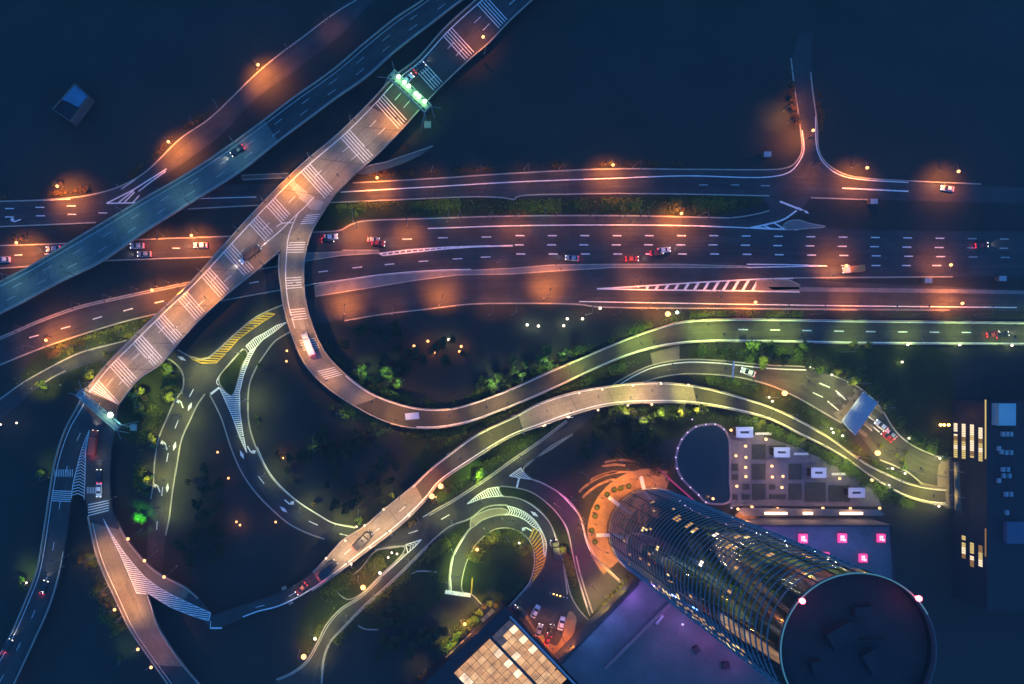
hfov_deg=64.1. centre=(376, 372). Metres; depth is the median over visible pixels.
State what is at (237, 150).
car
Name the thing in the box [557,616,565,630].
car
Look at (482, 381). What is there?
tree
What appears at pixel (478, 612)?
tree
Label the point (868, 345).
tree
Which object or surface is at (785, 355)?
tree
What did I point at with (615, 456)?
tree
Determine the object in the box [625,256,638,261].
car
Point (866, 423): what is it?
toll booth
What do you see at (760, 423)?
tree
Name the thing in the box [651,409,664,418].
tree
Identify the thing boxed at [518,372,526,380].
tree
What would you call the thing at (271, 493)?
ramp road
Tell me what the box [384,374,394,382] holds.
tree
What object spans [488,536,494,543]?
tree
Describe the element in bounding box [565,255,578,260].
car
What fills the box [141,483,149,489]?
tree
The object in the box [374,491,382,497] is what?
tree
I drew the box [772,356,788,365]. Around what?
tree
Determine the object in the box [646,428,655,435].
tree
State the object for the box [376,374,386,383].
tree
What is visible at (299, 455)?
tree
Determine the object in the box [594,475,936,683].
round tower
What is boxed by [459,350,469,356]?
tree
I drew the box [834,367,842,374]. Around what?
tree
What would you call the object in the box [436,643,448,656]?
tree
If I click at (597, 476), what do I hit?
bench wall
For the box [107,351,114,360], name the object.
tree
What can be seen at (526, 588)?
pavement
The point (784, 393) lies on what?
street lamp
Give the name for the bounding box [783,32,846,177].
road
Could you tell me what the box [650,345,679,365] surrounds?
pavement
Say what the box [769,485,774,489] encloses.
plant bed
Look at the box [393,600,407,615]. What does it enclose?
tree
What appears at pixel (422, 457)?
grass
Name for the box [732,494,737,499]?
plant bed
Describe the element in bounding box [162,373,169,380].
tree
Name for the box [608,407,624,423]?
tree
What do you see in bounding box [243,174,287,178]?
traffic island
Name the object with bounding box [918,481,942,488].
pavement
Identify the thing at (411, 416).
lorry
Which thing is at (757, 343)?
tree
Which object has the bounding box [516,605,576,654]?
pavement
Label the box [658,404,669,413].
tree
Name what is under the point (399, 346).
tree
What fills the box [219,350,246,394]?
planted island
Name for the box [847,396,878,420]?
toll booth
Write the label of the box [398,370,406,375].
tree
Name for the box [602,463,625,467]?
bench wall
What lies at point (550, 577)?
ramp junction paving
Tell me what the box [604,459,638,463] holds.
bench wall
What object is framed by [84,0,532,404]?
overpass
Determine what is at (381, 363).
tree
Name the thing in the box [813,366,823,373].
tree
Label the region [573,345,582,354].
tree
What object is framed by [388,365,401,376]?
tree
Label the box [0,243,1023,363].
road
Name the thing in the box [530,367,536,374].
tree
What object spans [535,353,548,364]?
tree
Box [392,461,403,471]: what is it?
tree
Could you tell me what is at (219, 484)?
tree
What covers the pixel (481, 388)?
tree
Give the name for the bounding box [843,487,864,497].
kiosk
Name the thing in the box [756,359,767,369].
tree
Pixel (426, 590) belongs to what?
grass
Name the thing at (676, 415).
tree
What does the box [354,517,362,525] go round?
tree
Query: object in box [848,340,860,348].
tree
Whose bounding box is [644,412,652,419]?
tree
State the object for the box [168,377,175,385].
tree
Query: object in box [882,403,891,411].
tree
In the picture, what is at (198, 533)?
tree
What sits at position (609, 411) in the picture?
tree
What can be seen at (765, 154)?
roadside cabinet
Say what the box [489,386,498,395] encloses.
tree
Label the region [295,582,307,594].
car
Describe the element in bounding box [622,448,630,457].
tree
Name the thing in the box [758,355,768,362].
tree
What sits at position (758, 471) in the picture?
plant bed
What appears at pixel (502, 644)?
glass roof building
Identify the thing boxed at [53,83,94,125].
building
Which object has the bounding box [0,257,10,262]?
car
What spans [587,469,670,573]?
entrance court
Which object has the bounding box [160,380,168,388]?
tree
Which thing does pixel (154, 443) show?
tree
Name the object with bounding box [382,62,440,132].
gantry
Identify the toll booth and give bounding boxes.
[836,411,867,436]
[842,404,872,428]
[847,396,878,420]
[853,389,884,413]
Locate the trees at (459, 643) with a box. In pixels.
[444,625,474,657]
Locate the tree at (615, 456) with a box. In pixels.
[612,453,619,458]
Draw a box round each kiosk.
[733,427,752,437]
[769,447,789,456]
[807,467,826,477]
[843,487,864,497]
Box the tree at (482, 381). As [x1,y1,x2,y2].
[479,375,487,384]
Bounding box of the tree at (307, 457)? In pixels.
[302,451,311,463]
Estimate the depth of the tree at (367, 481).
294.20 m
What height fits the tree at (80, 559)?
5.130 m
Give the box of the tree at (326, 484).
[323,481,330,488]
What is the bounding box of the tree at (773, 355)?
[766,351,777,361]
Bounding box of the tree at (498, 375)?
[494,372,502,381]
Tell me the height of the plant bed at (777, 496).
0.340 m
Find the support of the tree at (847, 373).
on the grass at (917, 385)
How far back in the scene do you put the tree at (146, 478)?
295.56 m
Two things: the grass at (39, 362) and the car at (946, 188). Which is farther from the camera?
the grass at (39, 362)
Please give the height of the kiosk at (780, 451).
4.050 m
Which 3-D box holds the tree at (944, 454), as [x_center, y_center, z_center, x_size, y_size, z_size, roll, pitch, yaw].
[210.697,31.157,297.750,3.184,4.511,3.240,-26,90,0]
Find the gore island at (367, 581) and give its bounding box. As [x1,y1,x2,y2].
[338,547,403,598]
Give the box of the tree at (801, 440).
[798,436,806,442]
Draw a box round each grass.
[21,315,153,380]
[32,360,107,399]
[119,362,181,443]
[296,557,368,655]
[313,195,764,231]
[333,521,468,639]
[401,358,626,472]
[431,420,558,502]
[590,405,900,501]
[686,346,953,456]
[698,377,912,480]
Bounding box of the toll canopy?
[841,392,878,434]
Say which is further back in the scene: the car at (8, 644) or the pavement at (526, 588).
the pavement at (526, 588)
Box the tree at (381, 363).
[378,361,386,373]
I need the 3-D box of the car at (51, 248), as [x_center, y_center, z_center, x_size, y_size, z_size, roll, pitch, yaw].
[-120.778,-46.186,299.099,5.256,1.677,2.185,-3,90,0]
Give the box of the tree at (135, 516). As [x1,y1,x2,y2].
[131,512,142,523]
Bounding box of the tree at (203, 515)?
[194,512,207,521]
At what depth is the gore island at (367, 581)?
299.87 m
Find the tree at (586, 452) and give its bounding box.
[577,444,592,459]
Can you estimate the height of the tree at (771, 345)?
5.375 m
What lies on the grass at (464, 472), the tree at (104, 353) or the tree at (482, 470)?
the tree at (482, 470)
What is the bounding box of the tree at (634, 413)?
[628,407,637,419]
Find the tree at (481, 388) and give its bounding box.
[475,383,484,393]
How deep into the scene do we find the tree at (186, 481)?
295.99 m
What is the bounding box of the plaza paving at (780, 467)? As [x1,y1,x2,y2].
[730,433,880,505]
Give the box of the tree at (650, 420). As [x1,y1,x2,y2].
[648,417,656,425]
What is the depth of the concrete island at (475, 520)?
299.87 m
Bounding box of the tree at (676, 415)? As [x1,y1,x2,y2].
[672,412,683,419]
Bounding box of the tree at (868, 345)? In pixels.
[862,341,872,348]
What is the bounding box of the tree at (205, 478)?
[203,472,209,481]
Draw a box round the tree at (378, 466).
[372,458,388,473]
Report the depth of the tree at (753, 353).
297.03 m
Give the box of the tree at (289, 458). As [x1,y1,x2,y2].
[285,452,293,462]
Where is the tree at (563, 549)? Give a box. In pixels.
[559,546,566,553]
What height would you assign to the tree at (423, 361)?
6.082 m
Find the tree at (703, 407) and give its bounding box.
[693,403,708,416]
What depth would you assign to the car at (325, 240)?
298.94 m
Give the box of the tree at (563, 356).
[556,352,567,360]
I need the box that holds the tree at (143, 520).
[139,516,147,524]
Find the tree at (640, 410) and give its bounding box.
[637,407,645,414]
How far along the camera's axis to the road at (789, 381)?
299.94 m
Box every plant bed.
[732,464,737,470]
[732,474,737,479]
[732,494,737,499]
[742,484,749,489]
[742,494,749,499]
[752,444,765,458]
[752,464,765,479]
[752,484,765,499]
[769,445,785,452]
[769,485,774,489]
[769,494,785,498]
[789,464,801,479]
[789,484,801,499]
[805,482,825,501]
[829,485,849,501]
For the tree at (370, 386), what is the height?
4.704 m
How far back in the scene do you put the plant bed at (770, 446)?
299.65 m
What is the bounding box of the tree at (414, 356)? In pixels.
[410,346,418,360]
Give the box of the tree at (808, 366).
[805,363,812,369]
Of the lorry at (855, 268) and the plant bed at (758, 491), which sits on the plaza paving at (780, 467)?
the plant bed at (758, 491)
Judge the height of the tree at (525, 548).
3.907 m
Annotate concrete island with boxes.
[471,509,506,526]
[756,280,799,289]
[784,220,823,228]
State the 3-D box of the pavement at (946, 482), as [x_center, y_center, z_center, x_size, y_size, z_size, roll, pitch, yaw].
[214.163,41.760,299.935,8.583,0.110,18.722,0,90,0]
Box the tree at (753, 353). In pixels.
[749,348,756,356]
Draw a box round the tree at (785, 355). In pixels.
[780,353,791,363]
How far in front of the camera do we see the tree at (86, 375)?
295.54 m
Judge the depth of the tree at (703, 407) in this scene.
293.07 m
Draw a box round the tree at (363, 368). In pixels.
[358,364,366,372]
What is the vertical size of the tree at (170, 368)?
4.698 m
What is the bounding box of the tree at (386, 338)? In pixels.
[382,332,394,342]
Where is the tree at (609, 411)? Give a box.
[608,405,618,414]
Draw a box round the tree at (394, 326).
[387,318,400,333]
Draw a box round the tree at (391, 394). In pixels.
[388,390,397,400]
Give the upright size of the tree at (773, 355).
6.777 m
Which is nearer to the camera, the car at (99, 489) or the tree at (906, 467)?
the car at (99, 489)
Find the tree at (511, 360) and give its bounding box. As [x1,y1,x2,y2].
[508,357,516,363]
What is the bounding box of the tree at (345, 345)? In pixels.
[337,337,349,350]
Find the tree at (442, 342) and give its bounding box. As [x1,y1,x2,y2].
[436,336,447,349]
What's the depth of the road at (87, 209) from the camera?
299.96 m
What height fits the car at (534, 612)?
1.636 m
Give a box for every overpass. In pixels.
[0,0,463,314]
[0,391,221,683]
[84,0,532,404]
[205,382,946,632]
[278,195,1023,428]
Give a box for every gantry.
[70,382,138,438]
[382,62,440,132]
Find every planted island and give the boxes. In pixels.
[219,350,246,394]
[462,528,533,607]
[500,487,589,618]
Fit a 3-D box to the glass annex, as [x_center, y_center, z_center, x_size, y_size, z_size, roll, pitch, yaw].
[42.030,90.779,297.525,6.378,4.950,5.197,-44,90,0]
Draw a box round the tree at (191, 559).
[185,552,196,570]
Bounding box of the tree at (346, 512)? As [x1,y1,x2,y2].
[340,503,351,515]
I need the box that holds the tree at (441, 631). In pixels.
[435,626,448,636]
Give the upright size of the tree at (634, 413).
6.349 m
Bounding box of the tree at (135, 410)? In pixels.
[133,406,139,413]
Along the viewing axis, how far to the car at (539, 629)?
298.94 m
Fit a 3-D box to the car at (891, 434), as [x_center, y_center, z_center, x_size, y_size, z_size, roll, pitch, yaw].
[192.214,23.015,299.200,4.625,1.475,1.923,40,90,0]
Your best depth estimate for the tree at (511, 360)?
295.46 m
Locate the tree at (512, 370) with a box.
[509,365,518,374]
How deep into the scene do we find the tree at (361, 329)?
293.44 m
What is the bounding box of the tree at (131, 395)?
[127,391,136,399]
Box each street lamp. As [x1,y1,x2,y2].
[297,649,305,659]
[766,391,786,397]
[857,450,880,458]
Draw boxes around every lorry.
[87,430,98,455]
[242,245,261,260]
[301,332,315,355]
[318,560,337,580]
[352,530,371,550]
[405,412,418,419]
[551,540,561,560]
[842,265,864,273]
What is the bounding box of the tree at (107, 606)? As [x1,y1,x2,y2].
[101,602,109,611]
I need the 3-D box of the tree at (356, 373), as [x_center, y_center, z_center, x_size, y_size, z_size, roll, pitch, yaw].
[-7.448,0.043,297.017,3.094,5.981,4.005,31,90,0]
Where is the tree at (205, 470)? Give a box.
[200,462,208,473]
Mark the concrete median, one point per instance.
(315, 256)
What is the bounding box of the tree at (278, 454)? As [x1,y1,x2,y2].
[275,450,284,460]
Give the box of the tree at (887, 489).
[885,486,892,494]
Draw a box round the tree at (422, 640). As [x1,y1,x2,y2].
[417,634,434,644]
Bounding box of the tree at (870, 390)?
[865,387,874,394]
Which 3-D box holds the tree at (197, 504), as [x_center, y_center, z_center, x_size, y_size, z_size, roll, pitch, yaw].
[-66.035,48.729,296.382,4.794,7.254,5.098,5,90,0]
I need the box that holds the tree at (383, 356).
[379,353,388,359]
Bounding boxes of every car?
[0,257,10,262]
[2,638,12,652]
[39,580,48,594]
[46,246,59,251]
[96,469,101,482]
[96,483,102,496]
[130,243,143,248]
[137,251,151,256]
[193,242,207,247]
[230,145,244,156]
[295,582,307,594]
[321,238,333,242]
[324,234,337,239]
[367,237,379,241]
[371,240,384,246]
[402,73,413,83]
[414,62,425,73]
[509,604,517,611]
[517,611,525,619]
[530,604,540,618]
[535,623,542,636]
[544,633,550,644]
[548,624,553,636]
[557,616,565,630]
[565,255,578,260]
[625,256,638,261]
[650,250,663,255]
[657,247,670,252]
[740,367,755,376]
[874,419,887,431]
[881,431,893,441]
[886,429,897,439]
[940,185,953,191]
[975,242,988,248]
[986,331,998,337]
[996,331,1008,338]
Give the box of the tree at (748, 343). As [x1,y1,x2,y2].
[743,340,753,349]
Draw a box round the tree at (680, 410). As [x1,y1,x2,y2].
[677,406,690,417]
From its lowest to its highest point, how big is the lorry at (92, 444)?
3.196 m
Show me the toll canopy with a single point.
(856, 416)
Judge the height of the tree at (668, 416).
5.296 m
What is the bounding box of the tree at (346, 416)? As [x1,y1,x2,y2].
[341,413,349,419]
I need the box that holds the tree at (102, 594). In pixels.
[98,590,106,597]
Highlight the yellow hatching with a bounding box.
[190,312,545,594]
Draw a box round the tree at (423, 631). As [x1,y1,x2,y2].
[418,626,432,636]
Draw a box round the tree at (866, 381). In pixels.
[860,379,869,385]
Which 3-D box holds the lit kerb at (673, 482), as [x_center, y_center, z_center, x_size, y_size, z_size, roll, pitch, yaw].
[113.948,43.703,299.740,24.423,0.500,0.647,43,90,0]
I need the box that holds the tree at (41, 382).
[38,380,46,389]
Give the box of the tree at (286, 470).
[282,466,289,474]
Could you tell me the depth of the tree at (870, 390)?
296.27 m
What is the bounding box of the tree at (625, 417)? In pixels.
[616,410,630,422]
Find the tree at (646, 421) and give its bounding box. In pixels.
[638,419,648,427]
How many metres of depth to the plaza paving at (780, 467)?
299.93 m
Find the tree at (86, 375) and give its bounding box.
[82,368,94,380]
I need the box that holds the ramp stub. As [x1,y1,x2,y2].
[358,145,432,174]
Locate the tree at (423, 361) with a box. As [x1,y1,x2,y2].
[418,354,427,364]
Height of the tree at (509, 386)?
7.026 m
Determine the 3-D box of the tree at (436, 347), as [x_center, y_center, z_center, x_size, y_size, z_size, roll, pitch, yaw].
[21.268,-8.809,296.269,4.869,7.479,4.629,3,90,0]
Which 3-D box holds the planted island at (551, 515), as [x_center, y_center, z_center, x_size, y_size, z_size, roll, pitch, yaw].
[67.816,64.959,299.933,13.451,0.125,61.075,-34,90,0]
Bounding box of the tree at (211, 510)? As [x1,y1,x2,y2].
[202,506,216,516]
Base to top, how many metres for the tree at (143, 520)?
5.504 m
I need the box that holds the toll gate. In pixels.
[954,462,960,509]
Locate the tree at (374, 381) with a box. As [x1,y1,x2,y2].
[370,376,380,387]
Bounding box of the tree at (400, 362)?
[395,357,406,366]
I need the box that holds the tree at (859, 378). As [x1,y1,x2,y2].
[854,374,862,382]
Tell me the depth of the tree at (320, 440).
292.82 m
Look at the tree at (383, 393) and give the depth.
295.25 m
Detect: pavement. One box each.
[507,580,531,606]
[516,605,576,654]
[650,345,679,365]
[833,389,864,421]
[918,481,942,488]
[937,459,952,508]
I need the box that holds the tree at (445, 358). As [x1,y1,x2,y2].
[440,354,450,367]
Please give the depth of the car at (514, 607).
299.01 m
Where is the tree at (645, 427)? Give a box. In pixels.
[636,422,649,432]
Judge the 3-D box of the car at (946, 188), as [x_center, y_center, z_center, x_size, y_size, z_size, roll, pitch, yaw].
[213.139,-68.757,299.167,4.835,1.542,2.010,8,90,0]
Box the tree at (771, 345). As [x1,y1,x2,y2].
[765,340,775,349]
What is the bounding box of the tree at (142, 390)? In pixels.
[134,387,144,398]
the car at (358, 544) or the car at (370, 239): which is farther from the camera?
the car at (370, 239)
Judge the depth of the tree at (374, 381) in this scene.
294.54 m
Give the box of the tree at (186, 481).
[183,478,190,486]
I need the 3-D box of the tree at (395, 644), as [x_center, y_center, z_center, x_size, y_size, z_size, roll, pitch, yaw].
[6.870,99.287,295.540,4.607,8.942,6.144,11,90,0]
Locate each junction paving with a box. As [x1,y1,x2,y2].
[166,319,272,447]
[427,460,617,645]
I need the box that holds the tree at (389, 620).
[381,615,394,625]
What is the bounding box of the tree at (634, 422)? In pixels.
[630,414,645,427]
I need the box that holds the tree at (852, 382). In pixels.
[845,377,856,385]
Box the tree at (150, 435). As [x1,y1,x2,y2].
[147,433,154,440]
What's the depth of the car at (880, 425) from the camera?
298.84 m
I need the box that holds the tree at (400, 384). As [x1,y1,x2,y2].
[393,376,405,388]
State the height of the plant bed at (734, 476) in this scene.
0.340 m
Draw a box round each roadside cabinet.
[761,151,770,157]
[867,199,877,204]
[921,278,931,282]
[994,276,1006,280]
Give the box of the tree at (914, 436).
[908,433,917,440]
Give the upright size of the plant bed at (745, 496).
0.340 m
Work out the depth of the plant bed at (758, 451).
299.65 m
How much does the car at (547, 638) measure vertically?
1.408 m
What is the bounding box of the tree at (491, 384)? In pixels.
[484,378,497,389]
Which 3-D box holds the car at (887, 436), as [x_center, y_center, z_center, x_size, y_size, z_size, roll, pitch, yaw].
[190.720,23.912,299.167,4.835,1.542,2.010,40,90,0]
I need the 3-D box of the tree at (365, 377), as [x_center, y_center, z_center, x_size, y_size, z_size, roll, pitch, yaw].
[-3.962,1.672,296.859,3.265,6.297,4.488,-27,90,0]
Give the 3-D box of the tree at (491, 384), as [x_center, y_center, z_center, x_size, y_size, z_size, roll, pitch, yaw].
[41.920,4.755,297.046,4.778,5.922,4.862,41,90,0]
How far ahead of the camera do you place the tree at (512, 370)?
295.95 m
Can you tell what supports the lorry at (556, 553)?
on the ramp junction paving at (550, 577)
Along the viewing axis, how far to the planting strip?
299.75 m
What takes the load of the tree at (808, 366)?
on the grass at (917, 385)
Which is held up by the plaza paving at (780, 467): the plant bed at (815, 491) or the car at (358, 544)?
the plant bed at (815, 491)
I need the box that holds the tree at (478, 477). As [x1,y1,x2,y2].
[473,470,483,480]
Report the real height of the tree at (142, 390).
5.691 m
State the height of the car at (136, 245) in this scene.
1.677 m
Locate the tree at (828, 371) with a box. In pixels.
[823,367,832,375]
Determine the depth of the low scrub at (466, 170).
299.26 m
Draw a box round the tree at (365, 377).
[362,371,370,381]
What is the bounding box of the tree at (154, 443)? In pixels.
[149,438,156,448]
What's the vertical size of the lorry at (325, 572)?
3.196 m
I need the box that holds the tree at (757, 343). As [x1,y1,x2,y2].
[752,340,765,350]
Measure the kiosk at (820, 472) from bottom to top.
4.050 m
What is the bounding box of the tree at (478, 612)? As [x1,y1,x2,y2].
[475,609,482,615]
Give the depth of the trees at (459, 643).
295.30 m
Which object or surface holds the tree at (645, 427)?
on the grass at (662, 427)
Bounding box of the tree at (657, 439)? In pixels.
[652,435,661,446]
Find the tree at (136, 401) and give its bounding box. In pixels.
[133,397,140,405]
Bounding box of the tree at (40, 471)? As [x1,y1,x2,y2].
[36,469,44,477]
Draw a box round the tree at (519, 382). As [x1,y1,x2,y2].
[516,379,526,390]
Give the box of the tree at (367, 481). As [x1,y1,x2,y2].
[364,476,377,486]
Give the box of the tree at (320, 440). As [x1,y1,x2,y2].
[313,435,327,445]
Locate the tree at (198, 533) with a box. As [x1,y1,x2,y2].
[188,526,203,539]
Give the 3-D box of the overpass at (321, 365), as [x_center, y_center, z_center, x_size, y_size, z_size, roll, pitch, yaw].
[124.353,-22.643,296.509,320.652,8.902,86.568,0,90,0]
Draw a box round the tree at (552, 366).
[547,359,559,370]
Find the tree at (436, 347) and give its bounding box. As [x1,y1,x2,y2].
[428,342,440,353]
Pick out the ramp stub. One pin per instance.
(377, 167)
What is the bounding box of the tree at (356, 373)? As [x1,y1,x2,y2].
[352,368,359,376]
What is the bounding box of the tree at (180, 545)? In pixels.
[172,540,185,551]
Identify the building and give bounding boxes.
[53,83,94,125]
[414,600,577,683]
[953,400,1023,610]
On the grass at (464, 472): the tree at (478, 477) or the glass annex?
the tree at (478, 477)
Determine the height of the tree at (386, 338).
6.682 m
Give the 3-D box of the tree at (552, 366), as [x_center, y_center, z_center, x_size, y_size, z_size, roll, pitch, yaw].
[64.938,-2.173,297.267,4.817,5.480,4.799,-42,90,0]
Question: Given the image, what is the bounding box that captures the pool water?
[677,425,729,502]
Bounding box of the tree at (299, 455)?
[294,449,305,461]
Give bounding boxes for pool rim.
[675,423,731,504]
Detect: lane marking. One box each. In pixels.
[5,116,1016,604]
[279,184,1009,682]
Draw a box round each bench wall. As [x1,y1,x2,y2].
[578,471,656,492]
[582,478,614,498]
[590,470,616,480]
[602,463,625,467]
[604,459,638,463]
[629,478,654,486]
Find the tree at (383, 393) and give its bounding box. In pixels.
[379,389,389,397]
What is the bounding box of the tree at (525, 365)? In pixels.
[521,361,528,368]
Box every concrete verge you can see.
[315,265,738,295]
[748,308,949,310]
[769,287,1023,293]
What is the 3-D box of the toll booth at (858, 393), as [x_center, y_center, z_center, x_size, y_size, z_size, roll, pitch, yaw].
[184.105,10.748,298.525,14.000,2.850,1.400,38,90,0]
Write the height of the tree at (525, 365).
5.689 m
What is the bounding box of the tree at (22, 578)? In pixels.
[18,576,25,583]
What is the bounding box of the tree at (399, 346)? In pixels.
[393,344,402,351]
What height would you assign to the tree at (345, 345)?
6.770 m
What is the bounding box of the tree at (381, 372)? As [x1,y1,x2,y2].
[378,369,386,375]
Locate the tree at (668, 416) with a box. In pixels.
[665,412,674,420]
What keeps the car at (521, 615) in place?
on the ramp junction paving at (550, 577)
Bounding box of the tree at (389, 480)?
[384,476,394,484]
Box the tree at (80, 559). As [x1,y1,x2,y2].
[77,556,86,563]
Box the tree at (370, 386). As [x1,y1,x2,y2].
[367,383,376,392]
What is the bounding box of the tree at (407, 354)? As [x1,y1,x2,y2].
[405,348,410,356]
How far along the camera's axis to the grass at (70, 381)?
299.99 m
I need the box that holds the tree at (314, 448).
[305,444,321,453]
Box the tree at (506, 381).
[501,378,511,387]
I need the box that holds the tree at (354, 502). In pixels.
[343,497,358,510]
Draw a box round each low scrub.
[0,66,824,484]
[14,195,746,655]
[323,310,948,511]
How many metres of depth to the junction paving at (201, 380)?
299.94 m
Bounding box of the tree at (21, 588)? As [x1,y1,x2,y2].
[18,583,25,592]
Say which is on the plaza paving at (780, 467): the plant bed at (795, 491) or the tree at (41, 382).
the plant bed at (795, 491)
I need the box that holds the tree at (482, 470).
[479,467,488,477]
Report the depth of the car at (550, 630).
298.95 m
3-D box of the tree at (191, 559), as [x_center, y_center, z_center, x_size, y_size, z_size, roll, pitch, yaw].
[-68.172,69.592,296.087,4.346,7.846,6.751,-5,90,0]
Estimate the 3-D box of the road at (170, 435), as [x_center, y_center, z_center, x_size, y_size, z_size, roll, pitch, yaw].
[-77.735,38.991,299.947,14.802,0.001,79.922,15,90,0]
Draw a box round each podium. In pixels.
[553,575,772,683]
[735,508,895,581]
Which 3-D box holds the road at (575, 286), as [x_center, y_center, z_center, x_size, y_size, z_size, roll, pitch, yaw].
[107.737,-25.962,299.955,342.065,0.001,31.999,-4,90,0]
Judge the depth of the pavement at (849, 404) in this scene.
299.88 m
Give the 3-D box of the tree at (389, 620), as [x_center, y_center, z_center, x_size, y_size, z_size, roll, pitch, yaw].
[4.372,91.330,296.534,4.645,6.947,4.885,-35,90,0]
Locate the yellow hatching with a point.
(272, 314)
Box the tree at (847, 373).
[840,371,850,380]
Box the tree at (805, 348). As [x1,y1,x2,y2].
[801,342,813,350]
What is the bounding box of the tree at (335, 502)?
[329,499,339,510]
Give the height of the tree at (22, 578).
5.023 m
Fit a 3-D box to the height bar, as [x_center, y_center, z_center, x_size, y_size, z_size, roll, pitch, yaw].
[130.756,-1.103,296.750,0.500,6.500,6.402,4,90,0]
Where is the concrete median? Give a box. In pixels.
[305,251,378,259]
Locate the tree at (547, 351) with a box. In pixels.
[541,344,552,357]
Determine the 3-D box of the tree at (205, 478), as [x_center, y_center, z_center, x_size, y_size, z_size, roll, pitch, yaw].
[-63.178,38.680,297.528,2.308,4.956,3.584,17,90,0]
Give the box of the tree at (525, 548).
[522,543,527,550]
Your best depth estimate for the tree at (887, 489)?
296.53 m
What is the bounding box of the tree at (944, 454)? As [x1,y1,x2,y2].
[939,452,950,460]
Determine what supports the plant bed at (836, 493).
on the plaza paving at (780, 467)
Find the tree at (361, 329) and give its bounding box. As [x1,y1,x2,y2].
[353,323,367,336]
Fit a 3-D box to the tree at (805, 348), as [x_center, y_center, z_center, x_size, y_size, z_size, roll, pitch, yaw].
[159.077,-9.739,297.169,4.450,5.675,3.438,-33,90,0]
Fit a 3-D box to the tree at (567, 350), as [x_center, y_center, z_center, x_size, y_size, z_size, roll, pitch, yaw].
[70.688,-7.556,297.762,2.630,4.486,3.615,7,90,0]
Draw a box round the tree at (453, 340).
[448,335,456,343]
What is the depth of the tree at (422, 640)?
292.43 m
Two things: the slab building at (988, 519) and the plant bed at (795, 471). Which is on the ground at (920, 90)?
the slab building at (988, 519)
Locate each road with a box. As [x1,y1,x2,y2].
[0,169,1023,225]
[0,216,1023,267]
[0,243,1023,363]
[0,340,127,418]
[111,0,373,190]
[147,369,194,572]
[210,268,1023,358]
[230,359,425,549]
[273,361,941,683]
[734,197,810,226]
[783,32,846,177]
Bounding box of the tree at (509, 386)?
[502,383,511,393]
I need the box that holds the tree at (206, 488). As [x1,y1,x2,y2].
[196,483,212,497]
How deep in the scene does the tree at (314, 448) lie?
293.78 m
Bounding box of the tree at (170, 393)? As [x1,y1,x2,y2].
[163,391,174,402]
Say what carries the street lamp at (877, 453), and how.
on the grass at (785, 406)
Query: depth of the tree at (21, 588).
294.98 m
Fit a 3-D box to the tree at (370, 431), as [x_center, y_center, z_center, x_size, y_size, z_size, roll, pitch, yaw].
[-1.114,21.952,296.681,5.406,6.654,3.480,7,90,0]
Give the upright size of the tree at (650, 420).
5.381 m
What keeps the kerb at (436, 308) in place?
on the ground at (920, 90)
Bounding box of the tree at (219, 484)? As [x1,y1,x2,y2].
[212,477,224,490]
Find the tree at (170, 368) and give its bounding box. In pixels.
[164,366,173,372]
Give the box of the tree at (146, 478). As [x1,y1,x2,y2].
[142,476,149,483]
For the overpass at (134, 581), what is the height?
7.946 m
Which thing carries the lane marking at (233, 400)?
on the road at (87, 209)
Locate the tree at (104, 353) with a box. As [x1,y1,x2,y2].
[102,350,108,356]
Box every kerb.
[0,0,980,683]
[659,469,693,499]
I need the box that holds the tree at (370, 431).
[366,428,380,436]
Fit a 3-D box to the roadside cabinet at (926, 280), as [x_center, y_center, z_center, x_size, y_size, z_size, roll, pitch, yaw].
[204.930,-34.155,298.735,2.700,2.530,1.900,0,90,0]
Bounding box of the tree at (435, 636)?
[428,629,440,641]
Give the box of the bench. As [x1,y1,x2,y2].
[755,432,770,434]
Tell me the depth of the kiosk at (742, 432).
295.95 m
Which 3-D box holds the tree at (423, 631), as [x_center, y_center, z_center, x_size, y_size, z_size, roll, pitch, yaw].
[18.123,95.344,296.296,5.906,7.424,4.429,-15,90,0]
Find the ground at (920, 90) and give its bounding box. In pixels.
[0,0,1023,683]
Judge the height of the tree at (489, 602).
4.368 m
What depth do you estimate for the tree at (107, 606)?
295.65 m
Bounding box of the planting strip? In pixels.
[589,576,629,617]
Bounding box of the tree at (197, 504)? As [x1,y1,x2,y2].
[191,499,202,511]
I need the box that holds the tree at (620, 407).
[617,404,624,410]
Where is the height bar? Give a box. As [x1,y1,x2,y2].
[725,361,734,377]
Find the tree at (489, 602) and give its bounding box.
[485,600,492,606]
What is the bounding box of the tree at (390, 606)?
[386,598,399,611]
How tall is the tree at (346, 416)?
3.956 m
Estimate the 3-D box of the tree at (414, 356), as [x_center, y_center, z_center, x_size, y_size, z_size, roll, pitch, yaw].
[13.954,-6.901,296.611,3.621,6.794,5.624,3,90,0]
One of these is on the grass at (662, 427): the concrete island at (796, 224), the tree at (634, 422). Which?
the tree at (634, 422)
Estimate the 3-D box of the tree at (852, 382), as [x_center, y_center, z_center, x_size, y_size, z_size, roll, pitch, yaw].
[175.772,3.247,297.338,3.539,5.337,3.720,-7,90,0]
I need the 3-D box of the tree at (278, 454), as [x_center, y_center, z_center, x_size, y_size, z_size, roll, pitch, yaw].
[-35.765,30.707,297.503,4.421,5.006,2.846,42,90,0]
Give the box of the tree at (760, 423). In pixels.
[756,420,763,427]
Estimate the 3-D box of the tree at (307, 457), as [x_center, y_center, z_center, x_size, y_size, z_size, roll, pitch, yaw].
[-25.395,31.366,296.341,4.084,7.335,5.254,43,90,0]
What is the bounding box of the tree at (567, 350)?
[564,347,570,356]
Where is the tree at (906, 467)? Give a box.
[899,461,908,469]
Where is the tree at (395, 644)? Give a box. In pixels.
[389,635,401,650]

